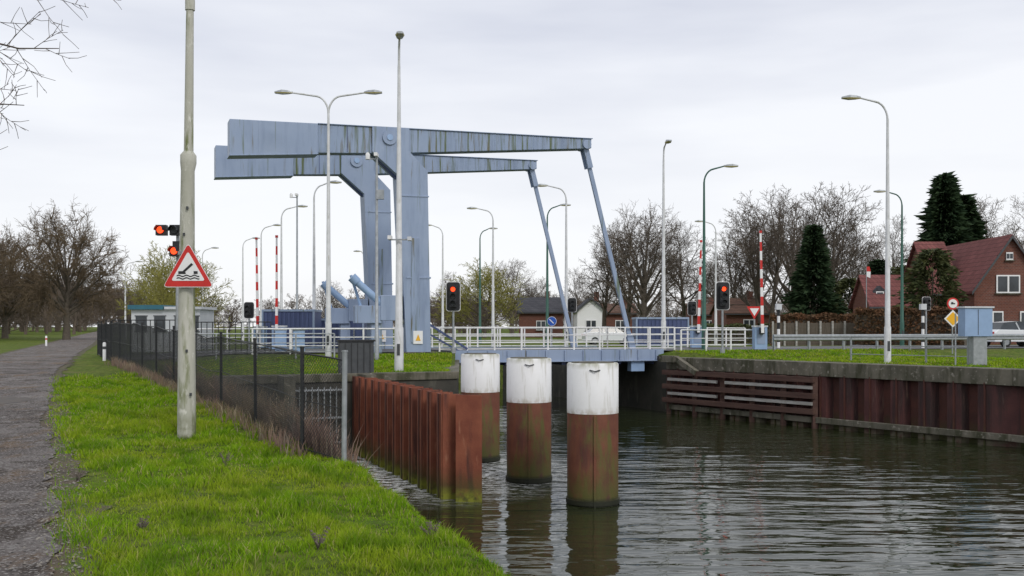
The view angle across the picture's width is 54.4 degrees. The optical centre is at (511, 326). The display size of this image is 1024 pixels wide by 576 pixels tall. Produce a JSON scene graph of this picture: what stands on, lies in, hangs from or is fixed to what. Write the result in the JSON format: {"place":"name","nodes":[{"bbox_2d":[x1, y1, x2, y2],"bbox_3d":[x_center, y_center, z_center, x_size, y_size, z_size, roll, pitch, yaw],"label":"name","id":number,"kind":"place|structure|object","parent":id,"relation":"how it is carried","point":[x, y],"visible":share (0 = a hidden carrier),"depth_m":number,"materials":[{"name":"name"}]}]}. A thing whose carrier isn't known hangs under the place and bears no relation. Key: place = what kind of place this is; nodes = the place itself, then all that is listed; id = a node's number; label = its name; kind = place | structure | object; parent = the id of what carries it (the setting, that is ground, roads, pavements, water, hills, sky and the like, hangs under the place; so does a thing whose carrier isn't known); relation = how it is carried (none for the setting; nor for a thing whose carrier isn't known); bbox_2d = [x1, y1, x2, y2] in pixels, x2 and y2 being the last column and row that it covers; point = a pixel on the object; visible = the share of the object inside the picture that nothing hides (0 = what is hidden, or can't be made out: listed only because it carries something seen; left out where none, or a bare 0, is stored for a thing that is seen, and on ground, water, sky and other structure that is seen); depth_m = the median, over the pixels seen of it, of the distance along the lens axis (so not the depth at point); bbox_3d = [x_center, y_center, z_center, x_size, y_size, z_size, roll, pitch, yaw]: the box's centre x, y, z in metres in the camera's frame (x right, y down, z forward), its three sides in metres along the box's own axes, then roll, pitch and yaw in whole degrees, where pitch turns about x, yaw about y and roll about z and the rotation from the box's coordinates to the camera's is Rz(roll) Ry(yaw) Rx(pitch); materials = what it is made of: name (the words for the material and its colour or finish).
{"place":"outdoors","nodes":[
{"label":"outdoors","id":0,"kind":"place"},
{"bbox_2d":[0,331,96,575],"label":"towpath road","id":1,"kind":"structure","parent":0,"point":[42,362],"depth_m":14.81,"materials":[{"name":"grey asphalt"}]},
{"bbox_2d":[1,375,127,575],"bbox_3d":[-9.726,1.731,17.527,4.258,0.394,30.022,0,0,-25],"label":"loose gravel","id":2,"kind":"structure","parent":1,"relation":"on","point":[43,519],"depth_m":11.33,"materials":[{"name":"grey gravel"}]},
{"bbox_2d":[0,327,1023,575],"bbox_3d":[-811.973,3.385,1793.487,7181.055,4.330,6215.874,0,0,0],"label":"ground","id":3,"kind":"structure","parent":0,"point":[90,361],"depth_m":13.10,"materials":[{"name":"green plant"}]},
{"bbox_2d":[0,240,34,308],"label":"oak tree","id":4,"kind":"object","parent":3,"relation":"on","point":[4,287],"visible":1,"depth_m":106.96,"materials":[{"name":"brown plant"}]},
{"bbox_2d":[0,219,56,338],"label":"oak tree","id":5,"kind":"object","parent":3,"relation":"on","point":[9,312],"visible":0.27,"depth_m":124.81,"materials":[{"name":"brown plant"}]},
{"bbox_2d":[0,331,116,575],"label":"verge dirt","id":6,"kind":"structure","parent":3,"relation":"on","point":[62,556],"depth_m":11.62,"materials":[{"name":"brown soil"}]},
{"bbox_2d":[0,0,121,149],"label":"bare tree","id":7,"kind":"object","parent":6,"relation":"on","point":[17,48],"visible":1,"depth_m":15.68,"materials":[{"name":"brown plant"}]},
{"bbox_2d":[0,198,136,339],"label":"oak tree","id":8,"kind":"object","parent":3,"relation":"on","point":[80,276],"visible":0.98,"depth_m":110.95,"materials":[{"name":"brown plant"}]},
{"bbox_2d":[0,239,157,334],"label":"woodland","id":9,"kind":"object","parent":3,"relation":"on","point":[22,325],"visible":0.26,"depth_m":208.72,"materials":[{"name":"brown plant"}]},
{"bbox_2d":[115,241,212,317],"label":"willow tree","id":10,"kind":"object","parent":3,"relation":"on","point":[142,293],"visible":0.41,"depth_m":84.78,"materials":[{"name":"green plant"}]},
{"bbox_2d":[154,225,179,357],"bbox_3d":[-13.765,-1.244,39.822,0.976,5.645,0.736,0,0,0],"label":"canal signal","id":11,"kind":"object","parent":3,"relation":"on","point":[163,230],"visible":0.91,"depth_m":39.79,"materials":[{"name":"metal"}]},
{"bbox_2d":[140,259,199,305],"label":"willow tree","id":12,"kind":"object","parent":3,"relation":"on","point":[164,296],"visible":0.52,"depth_m":69.74,"materials":[{"name":"green plant"}]},
{"bbox_2d":[127,305,216,351],"bbox_3d":[-18.669,0.118,54.900,3.950,2.554,2.900,0,0,0],"label":"control cabin","id":13,"kind":"object","parent":3,"relation":"on","point":[160,312],"visible":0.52,"depth_m":53.70,"materials":[{"name":"white paint"}]},
{"bbox_2d":[177,0,196,438],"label":"street lamp","id":14,"kind":"object","parent":3,"relation":"on","point":[186,409],"visible":0.82,"depth_m":17.70,"materials":[{"name":"concrete"}]},
{"bbox_2d":[164,245,211,286],"bbox_3d":[-5.716,-1.069,17.614,0.842,0.753,0.111,0,0,0],"label":"traffic sign","id":15,"kind":"object","parent":14,"relation":"attached to","point":[188,270],"visible":1,"depth_m":17.57,"materials":[{"name":"metal"}]},
{"bbox_2d":[173,250,235,330],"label":"willow tree","id":16,"kind":"object","parent":3,"relation":"on","point":[215,301],"visible":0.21,"depth_m":100.77,"materials":[{"name":"green plant"}]},
{"bbox_2d":[104,355,308,457],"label":"dry grass","id":17,"kind":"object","parent":3,"relation":"on","point":[261,432],"visible":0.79,"depth_m":19.63,"materials":[{"name":"brown plant"}]},
{"bbox_2d":[97,320,347,461],"bbox_3d":[-11.829,1.008,32.461,0.450,2.603,39.474,0,0,-28],"label":"chain link fence","id":18,"kind":"object","parent":3,"relation":"on","point":[106,332],"visible":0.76,"depth_m":19.67,"materials":[{"name":"metal"}]},
{"bbox_2d":[69,452,440,549],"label":"dead weeds","id":19,"kind":"object","parent":3,"relation":"on","point":[142,525],"visible":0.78,"depth_m":9.48,"materials":[{"name":"brown plant"}]},
{"bbox_2d":[177,333,334,357],"bbox_3d":[-10.453,0.837,40.729,6.363,1.127,0.062,0,0,-16],"label":"quay railing","id":20,"kind":"object","parent":3,"relation":"on","point":[295,342],"visible":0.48,"depth_m":41.01,"materials":[{"name":"metal"}]},
{"bbox_2d":[253,237,267,347],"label":"barrier gate","id":21,"kind":"structure","parent":3,"relation":"on","point":[257,312],"depth_m":54.51,"materials":[{"name":"metal"}]},
{"bbox_2d":[271,235,286,348],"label":"barrier gate","id":22,"kind":"structure","parent":3,"relation":"on","point":[276,301],"depth_m":49.50,"materials":[{"name":"white metal"}]},
{"bbox_2d":[157,358,412,499],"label":"dry reeds","id":23,"kind":"object","parent":3,"relation":"on","point":[325,441],"visible":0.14,"depth_m":16.75,"materials":[{"name":"brown plant"}]},
{"bbox_2d":[262,309,321,348],"bbox_3d":[-12.604,0.165,57.200,2.966,2.261,2.450,0,0,0],"label":"storage container","id":24,"kind":"object","parent":3,"relation":"on","point":[299,318],"visible":0.45,"depth_m":56.05,"materials":[{"name":"blue metal"}]},
{"bbox_2d":[252,328,394,352],"bbox_3d":[-8.182,0.644,44.069,6.474,1.152,0.075,0,0,-16],"label":"bridge railing","id":25,"kind":"object","parent":3,"relation":"on","point":[290,337],"visible":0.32,"depth_m":43.77,"materials":[{"name":"white metal"}]},
{"bbox_2d":[312,180,341,308],"bbox_3d":[-10.801,-3.494,58.000,1.736,10.010,0.320,0,0,0],"label":"street lamp","id":26,"kind":"object","parent":3,"relation":"on","point":[314,276],"visible":0.69,"depth_m":57.94,"materials":[{"name":"metal"}]},
{"bbox_2d":[310,281,343,317],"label":"bare tree","id":27,"kind":"object","parent":3,"relation":"on","point":[321,302],"visible":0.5,"depth_m":149.42,"materials":[{"name":"brown plant"}]},
{"bbox_2d":[274,90,381,356],"bbox_3d":[-7.744,-4.271,42.000,4.520,11.402,0.320,0,0,0],"label":"street lamp","id":28,"kind":"object","parent":3,"relation":"on","point":[328,329],"visible":0.94,"depth_m":41.93,"materials":[{"name":"metal"}]},
{"bbox_2d":[320,318,366,348],"bbox_3d":[-10.354,0.521,61.200,2.856,2.006,2.450,0,0,0],"label":"storage container","id":29,"kind":"object","parent":3,"relation":"on","point":[358,332],"visible":0.21,"depth_m":60.05,"materials":[{"name":"blue metal"}]},
{"bbox_2d":[232,379,457,452],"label":"quay wall","id":30,"kind":"structure","parent":3,"relation":"on","point":[446,385],"depth_m":32.56,"materials":[{"name":"concrete"}]},
{"bbox_2d":[277,373,375,442],"bbox_3d":[-5.928,3.250,31.855,2.954,3.400,1.101,0,0,-25],"label":"culvert screen","id":31,"kind":"object","parent":30,"relation":"attached to","point":[365,375],"visible":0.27,"depth_m":31.89,"materials":[{"name":"metal"}]},
{"bbox_2d":[214,360,459,384],"bbox_3d":[-3.584,1.680,37.824,5.974,0.260,17.264,0,0,22],"label":"quay coping","id":32,"kind":"object","parent":30,"relation":"on","point":[427,375],"visible":0.62,"depth_m":33.29,"materials":[{"name":"concrete"}]},
{"bbox_2d":[336,339,375,372],"bbox_3d":[-5.238,1.062,33.400,1.250,1.240,0.600,0,0,-14],"label":"utility cabinet","id":33,"kind":"object","parent":3,"relation":"on","point":[360,356],"visible":0.68,"depth_m":33.17,"materials":[{"name":"grey metal"}]},
{"bbox_2d":[365,152,383,359],"bbox_3d":[-5.792,-2.926,41.862,0.775,8.838,0.475,0,0,0],"label":"camera pole","id":34,"kind":"object","parent":3,"relation":"on","point":[379,194],"visible":0.91,"depth_m":41.95,"materials":[{"name":"metal"}]},
{"bbox_2d":[394,31,403,371],"bbox_3d":[-3.865,-4.185,34.211,0.321,11.675,1.311,0,0,-9],"label":"street lamp","id":35,"kind":"object","parent":3,"relation":"on","point":[398,345],"visible":0.95,"depth_m":34.62,"materials":[{"name":"metal"}]},
{"bbox_2d":[197,328,602,348],"bbox_3d":[-5.471,0.659,54.838,23.006,1.182,0.467,0,0,-19],"label":"bridge railing","id":36,"kind":"object","parent":3,"relation":"on","point":[227,329],"visible":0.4,"depth_m":55.70,"materials":[{"name":"white metal"}]},
{"bbox_2d":[352,376,481,501],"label":"sheet pile wall","id":37,"kind":"structure","parent":3,"relation":"on","point":[430,438],"depth_m":25.42,"materials":[{"name":"metal"}]},
{"bbox_2d":[214,119,663,370],"bbox_3d":[-3.829,-3.455,49.917,21.236,11.310,8.215,0,0,-17],"label":"drawbridge","id":38,"kind":"object","parent":3,"relation":"on","point":[257,149],"visible":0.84,"depth_m":46.93,"materials":[{"name":"blue paint"}]},
{"bbox_2d":[439,327,674,351],"bbox_3d":[2.355,0.594,47.889,11.976,1.152,0.075,0,0,-16],"label":"bridge railing","id":39,"kind":"object","parent":38,"relation":"on","point":[573,342],"visible":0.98,"depth_m":47.89,"materials":[{"name":"white metal"}]},
{"bbox_2d":[446,282,460,352],"bbox_3d":[-2.687,-0.392,45.410,0.660,3.323,0.660,0,0,0],"label":"traffic light","id":40,"kind":"object","parent":3,"relation":"on","point":[453,296],"visible":0.95,"depth_m":45.53,"materials":[{"name":"metal"}]},
{"bbox_2d":[430,257,527,337],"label":"willow tree","id":41,"kind":"object","parent":3,"relation":"on","point":[487,280],"visible":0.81,"depth_m":129.62,"materials":[{"name":"green plant"}]},
{"bbox_2d":[110,287,848,334],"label":"distant trees","id":42,"kind":"object","parent":3,"relation":"on","point":[434,322],"visible":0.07,"depth_m":210.24,"materials":[{"name":"plant"}]},
{"bbox_2d":[467,207,494,346],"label":"street lamp","id":43,"kind":"object","parent":3,"relation":"on","point":[493,323],"visible":0.96,"depth_m":70.93,"materials":[{"name":"metal"}]},
{"bbox_2d":[490,259,550,334],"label":"bare tree","id":44,"kind":"object","parent":3,"relation":"on","point":[515,285],"visible":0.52,"depth_m":150.16,"materials":[{"name":"green plant"}]},
{"bbox_2d":[519,313,562,337],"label":"walls","id":45,"kind":"structure","parent":3,"relation":"on","point":[528,319],"depth_m":135.00,"materials":[{"name":"red brick"}]},
{"bbox_2d":[517,297,563,313],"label":"roof","id":46,"kind":"structure","parent":45,"relation":"on","point":[534,305],"depth_m":136.50,"materials":[{"name":"tile"}]},
{"bbox_2d":[538,184,567,346],"bbox_3d":[2.411,-3.617,60.000,1.988,9.953,0.320,0,0,0],"label":"street lamp","id":47,"kind":"object","parent":3,"relation":"on","point":[566,266],"visible":0.84,"depth_m":59.94,"materials":[{"name":"metal"}]},
{"bbox_2d":[545,204,570,346],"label":"street lamp","id":48,"kind":"object","parent":3,"relation":"on","point":[547,299],"visible":0.81,"depth_m":68.93,"materials":[{"name":"grey metal"}]},
{"bbox_2d":[503,356,671,412],"bbox_3d":[3.799,3.400,56.907,0.500,3.900,19.900,0,0,-25],"label":"bridge abutment","id":49,"kind":"object","parent":3,"relation":"on","point":[644,389],"visible":0.12,"depth_m":50.80,"materials":[{"name":"concrete"}]},
{"bbox_2d":[573,300,602,338],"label":"house","id":50,"kind":"structure","parent":3,"relation":"on","point":[583,314],"depth_m":120.00,"materials":[{"name":"white paint"}]},
{"bbox_2d":[163,348,1023,375],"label":"lawn grass","id":51,"kind":"structure","parent":3,"relation":"on","point":[438,358],"depth_m":42.53,"materials":[{"name":"green plant"}]},
{"bbox_2d":[582,326,626,344],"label":"parked car","id":52,"kind":"object","parent":3,"relation":"on","point":[619,338],"visible":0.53,"depth_m":81.17,"materials":[{"name":"white metal"}]},
{"bbox_2d":[578,223,654,341],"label":"bare tree","id":53,"kind":"object","parent":3,"relation":"on","point":[604,309],"visible":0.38,"depth_m":97.63,"materials":[{"name":"brown plant"}]},
{"bbox_2d":[586,212,677,326],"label":"bare tree","id":54,"kind":"object","parent":3,"relation":"on","point":[629,292],"visible":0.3,"depth_m":95.75,"materials":[{"name":"brown plant"}]},
{"bbox_2d":[572,200,699,324],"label":"bare tree","id":55,"kind":"object","parent":3,"relation":"on","point":[644,296],"visible":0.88,"depth_m":91.43,"materials":[{"name":"brown plant"}]},
{"bbox_2d":[632,317,688,346],"bbox_3d":[9.226,0.329,62.200,3.262,1.798,2.450,0,0,0],"label":"storage container","id":56,"kind":"object","parent":3,"relation":"on","point":[656,322],"visible":0.74,"depth_m":61.00,"materials":[{"name":"blue metal"}]},
{"bbox_2d":[661,140,671,348],"bbox_3d":[7.991,-4.142,51.499,0.320,10.924,1.286,0,0,-9],"label":"street lamp","id":57,"kind":"object","parent":3,"relation":"on","point":[663,330],"visible":0.93,"depth_m":51.93,"materials":[{"name":"metal"}]},
{"bbox_2d":[649,219,726,316],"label":"bare tree","id":58,"kind":"object","parent":3,"relation":"on","point":[684,306],"visible":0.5,"depth_m":99.06,"materials":[{"name":"brown plant"}]},
{"bbox_2d":[680,329,751,349],"bbox_3d":[10.346,0.679,49.883,4.172,1.082,0.075,0,0,-16],"label":"bridge railing","id":59,"kind":"object","parent":3,"relation":"on","point":[706,338],"visible":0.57,"depth_m":49.74,"materials":[{"name":"white metal"}]},
{"bbox_2d":[701,164,737,348],"bbox_3d":[10.850,-3.579,52.000,1.912,9.798,0.320,0,0,0],"label":"street lamp","id":60,"kind":"object","parent":3,"relation":"on","point":[704,323],"visible":0.94,"depth_m":51.93,"materials":[{"name":"green metal"}]},
{"bbox_2d":[716,282,729,352],"bbox_3d":[10.067,-0.397,47.410,0.660,3.496,0.660,0,0,0],"label":"traffic light","id":61,"kind":"object","parent":3,"relation":"on","point":[722,296],"visible":0.96,"depth_m":47.53,"materials":[{"name":"metal"}]},
{"bbox_2d":[679,225,771,309],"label":"bare tree","id":62,"kind":"object","parent":3,"relation":"on","point":[733,295],"visible":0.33,"depth_m":119.08,"materials":[{"name":"brown plant"}]},
{"bbox_2d":[689,323,769,343],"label":"hedge","id":63,"kind":"object","parent":3,"relation":"on","point":[733,325],"visible":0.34,"depth_m":85.26,"materials":[{"name":"brown plant"}]},
{"bbox_2d":[712,309,768,327],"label":"walls","id":64,"kind":"structure","parent":3,"relation":"on","point":[732,319],"depth_m":110.00,"materials":[{"name":"red brick"}]},
{"bbox_2d":[709,298,774,314],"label":"roof","id":65,"kind":"structure","parent":64,"relation":"on","point":[737,309],"depth_m":111.21,"materials":[{"name":"brown tile"}]},
{"bbox_2d":[706,185,806,327],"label":"bare tree","id":66,"kind":"object","parent":3,"relation":"on","point":[770,245],"visible":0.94,"depth_m":90.78,"materials":[{"name":"brown plant"}]},
{"bbox_2d":[751,231,768,350],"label":"barrier gate","id":67,"kind":"structure","parent":3,"relation":"on","point":[759,337],"depth_m":49.75,"materials":[{"name":"metal"}]},
{"bbox_2d":[732,191,854,311],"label":"bare tree","id":68,"kind":"object","parent":3,"relation":"on","point":[786,290],"visible":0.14,"depth_m":111.58,"materials":[{"name":"brown plant"}]},
{"bbox_2d":[769,312,857,345],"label":"beech hedge","id":69,"kind":"object","parent":3,"relation":"on","point":[826,317],"visible":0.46,"depth_m":74.62,"materials":[{"name":"brown plant"}]},
{"bbox_2d":[772,321,854,345],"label":"wooden fence","id":70,"kind":"object","parent":3,"relation":"on","point":[808,327],"visible":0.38,"depth_m":69.98,"materials":[{"name":"brown wood"}]},
{"bbox_2d":[779,224,848,319],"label":"fir tree","id":71,"kind":"object","parent":3,"relation":"on","point":[812,261],"visible":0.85,"depth_m":83.30,"materials":[{"name":"green plant"}]},
{"bbox_2d":[765,181,893,303],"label":"bare tree","id":72,"kind":"object","parent":3,"relation":"on","point":[834,243],"visible":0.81,"depth_m":96.60,"materials":[{"name":"brown plant"}]},
{"bbox_2d":[832,278,856,314],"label":"evergreen tree","id":73,"kind":"object","parent":3,"relation":"on","point":[843,284],"visible":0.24,"depth_m":89.61,"materials":[{"name":"green plant"}]},
{"bbox_2d":[666,357,1023,386],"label":"quay coping","id":74,"kind":"object","parent":3,"relation":"on","point":[977,375],"visible":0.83,"depth_m":38.68,"materials":[{"name":"concrete"}]},
{"bbox_2d":[838,235,890,299],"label":"bare tree","id":75,"kind":"object","parent":3,"relation":"on","point":[866,264],"visible":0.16,"depth_m":129.27,"materials":[{"name":"brown plant"}]},
{"bbox_2d":[841,95,890,363],"bbox_3d":[14.242,-3.829,40.000,1.975,10.920,0.320,0,0,0],"label":"street lamp","id":76,"kind":"object","parent":3,"relation":"on","point":[887,342],"visible":0.91,"depth_m":39.93,"materials":[{"name":"metal"}]},
{"bbox_2d":[853,214,912,276],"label":"bare tree","id":77,"kind":"object","parent":3,"relation":"on","point":[894,262],"visible":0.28,"depth_m":120.05,"materials":[{"name":"brown plant"}]},
{"bbox_2d":[873,190,903,345],"bbox_3d":[23.482,-3.596,62.000,1.887,9.832,0.320,0,0,0],"label":"street lamp","id":78,"kind":"object","parent":3,"relation":"on","point":[901,301],"visible":0.81,"depth_m":61.93,"materials":[{"name":"metal"}]},
{"bbox_2d":[773,334,1023,350],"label":"guard rail","id":79,"kind":"object","parent":3,"relation":"on","point":[843,338],"visible":0.72,"depth_m":51.28,"materials":[{"name":"metal"}]},
{"bbox_2d":[850,336,968,363],"bbox_3d":[16.138,0.974,40.750,0.075,1.165,5.478,0,0,-34],"label":"quay railing","id":80,"kind":"object","parent":3,"relation":"on","point":[926,346],"visible":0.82,"depth_m":40.19,"materials":[{"name":"metal"}]},
{"bbox_2d":[854,306,966,344],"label":"beech hedge","id":81,"kind":"object","parent":3,"relation":"on","point":[868,321],"visible":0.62,"depth_m":65.66,"materials":[{"name":"brown plant"}]},
{"bbox_2d":[890,248,968,312],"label":"evergreen tree","id":82,"kind":"object","parent":3,"relation":"on","point":[939,261],"visible":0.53,"depth_m":67.49,"materials":[{"name":"green plant"}]},
{"bbox_2d":[853,240,1023,344],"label":"walls","id":83,"kind":"structure","parent":3,"relation":"on","point":[1011,306],"depth_m":71.50,"materials":[{"name":"red brick"}]},
{"bbox_2d":[848,234,1023,308],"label":"roof","id":84,"kind":"structure","parent":83,"relation":"on","point":[974,261],"depth_m":75.81,"materials":[{"name":"tile"}]},
{"bbox_2d":[873,252,1023,321],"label":"windows","id":85,"kind":"structure","parent":83,"relation":"attached to","point":[1007,284],"depth_m":71.39,"materials":[{"name":"white glass"}]},
{"bbox_2d":[903,171,975,262],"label":"fir tree","id":86,"kind":"object","parent":3,"relation":"on","point":[943,218],"visible":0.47,"depth_m":95.18,"materials":[{"name":"green plant"}]},
{"bbox_2d":[944,298,958,353],"bbox_3d":[22.146,-0.040,50.035,0.880,2.818,0.120,0,0,0],"label":"traffic sign","id":87,"kind":"object","parent":3,"relation":"on","point":[952,304],"visible":0.96,"depth_m":49.99,"materials":[{"name":"metal"}]},
{"bbox_2d":[918,193,1023,243],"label":"bare tree","id":88,"kind":"object","parent":3,"relation":"on","point":[983,214],"visible":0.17,"depth_m":124.53,"materials":[{"name":"brown plant"}]},
{"bbox_2d":[955,306,993,365],"bbox_3d":[17.591,0.407,37.986,1.376,2.330,0.610,0,0,-6],"label":"control cabinet","id":89,"kind":"object","parent":3,"relation":"on","point":[975,324],"visible":0.81,"depth_m":37.80,"materials":[{"name":"blue metal"}]},
{"bbox_2d":[960,194,989,240],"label":"fir tree","id":90,"kind":"object","parent":3,"relation":"on","point":[977,230],"visible":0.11,"depth_m":98.75,"materials":[{"name":"green plant"}]},
{"bbox_2d":[0,0,1023,326],"label":"sky","id":91,"kind":"structure","parent":0,"point":[756,86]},
{"bbox_2d":[339,383,1023,575],"bbox_3d":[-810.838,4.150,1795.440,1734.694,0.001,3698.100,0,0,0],"label":"canal water","id":92,"kind":"structure","parent":0,"point":[703,496],"depth_m":22.83,"materials":[{"name":"grey liquid"}]},
{"bbox_2d":[461,353,500,462],"bbox_3d":[-0.983,3.190,30.883,1.260,4.720,1.295,0,0,0],"label":"mooring pile","id":93,"kind":"object","parent":92,"relation":"in","point":[480,373],"visible":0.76,"depth_m":30.39,"materials":[{"name":"orange metal"}]},
{"bbox_2d":[506,357,551,483],"bbox_3d":[0.457,3.190,26.782,1.260,4.720,1.295,0,0,0],"label":"mooring pile","id":94,"kind":"object","parent":92,"relation":"in","point":[528,420],"visible":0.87,"depth_m":26.27,"materials":[{"name":"orange metal"}]},
{"bbox_2d":[566,361,619,507],"bbox_3d":[1.896,3.190,23.383,1.260,4.720,1.295,0,0,0],"label":"mooring pile","id":95,"kind":"object","parent":92,"relation":"in","point":[592,426],"visible":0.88,"depth_m":22.88,"materials":[{"name":"orange metal"}]},
{"bbox_2d":[672,368,1019,447],"bbox_3d":[12.419,3.650,40.855,0.385,3.400,16.788,0,0,-35],"label":"quay sheet piling","id":96,"kind":"object","parent":92,"relation":"in","point":[983,407],"visible":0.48,"depth_m":37.51,"materials":[{"name":"metal"}]},
{"bbox_2d":[659,355,817,428],"bbox_3d":[9.769,3.065,44.005,0.480,3.370,8.840,0,0,-35],"label":"timber fender","id":97,"kind":"object","parent":96,"relation":"attached to","point":[751,391],"visible":0.83,"depth_m":43.46,"materials":[{"name":"wood"}]},
{"bbox_2d":[1020,386,1023,447],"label":"quay sheet piling","id":98,"kind":"object","parent":92,"relation":"in","point":[1021,413],"visible":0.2,"depth_m":34.06,"materials":[{"name":"metal"}]},
{"bbox_2d":[665,404,1023,442],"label":"quay waler","id":99,"kind":"object","parent":98,"relation":"attached to","point":[943,431],"visible":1,"depth_m":38.46,"materials":[{"name":"wood"}]},
{"bbox_2d":[611,345,1023,350],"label":"bridge road","id":100,"kind":"structure","parent":0,"point":[829,347],"depth_m":56.42,"materials":[{"name":"grey asphalt"}]},
{"bbox_2d":[393,327,745,346],"bbox_3d":[3.552,0.619,55.852,21.464,1.202,0.192,0,0,-16],"label":"bridge railing","id":101,"kind":"object","parent":100,"relation":"on","point":[607,345],"visible":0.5,"depth_m":55.95,"materials":[{"name":"white metal"}]},
{"bbox_2d":[688,240,701,348],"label":"barrier gate","id":102,"kind":"structure","parent":100,"relation":"on","point":[695,334],"depth_m":53.55,"materials":[{"name":"metal"}]},
{"bbox_2d":[987,321,1023,346],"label":"parked car","id":103,"kind":"object","parent":100,"relation":"on","point":[1008,327],"visible":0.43,"depth_m":57.54,"materials":[{"name":"white metal"}]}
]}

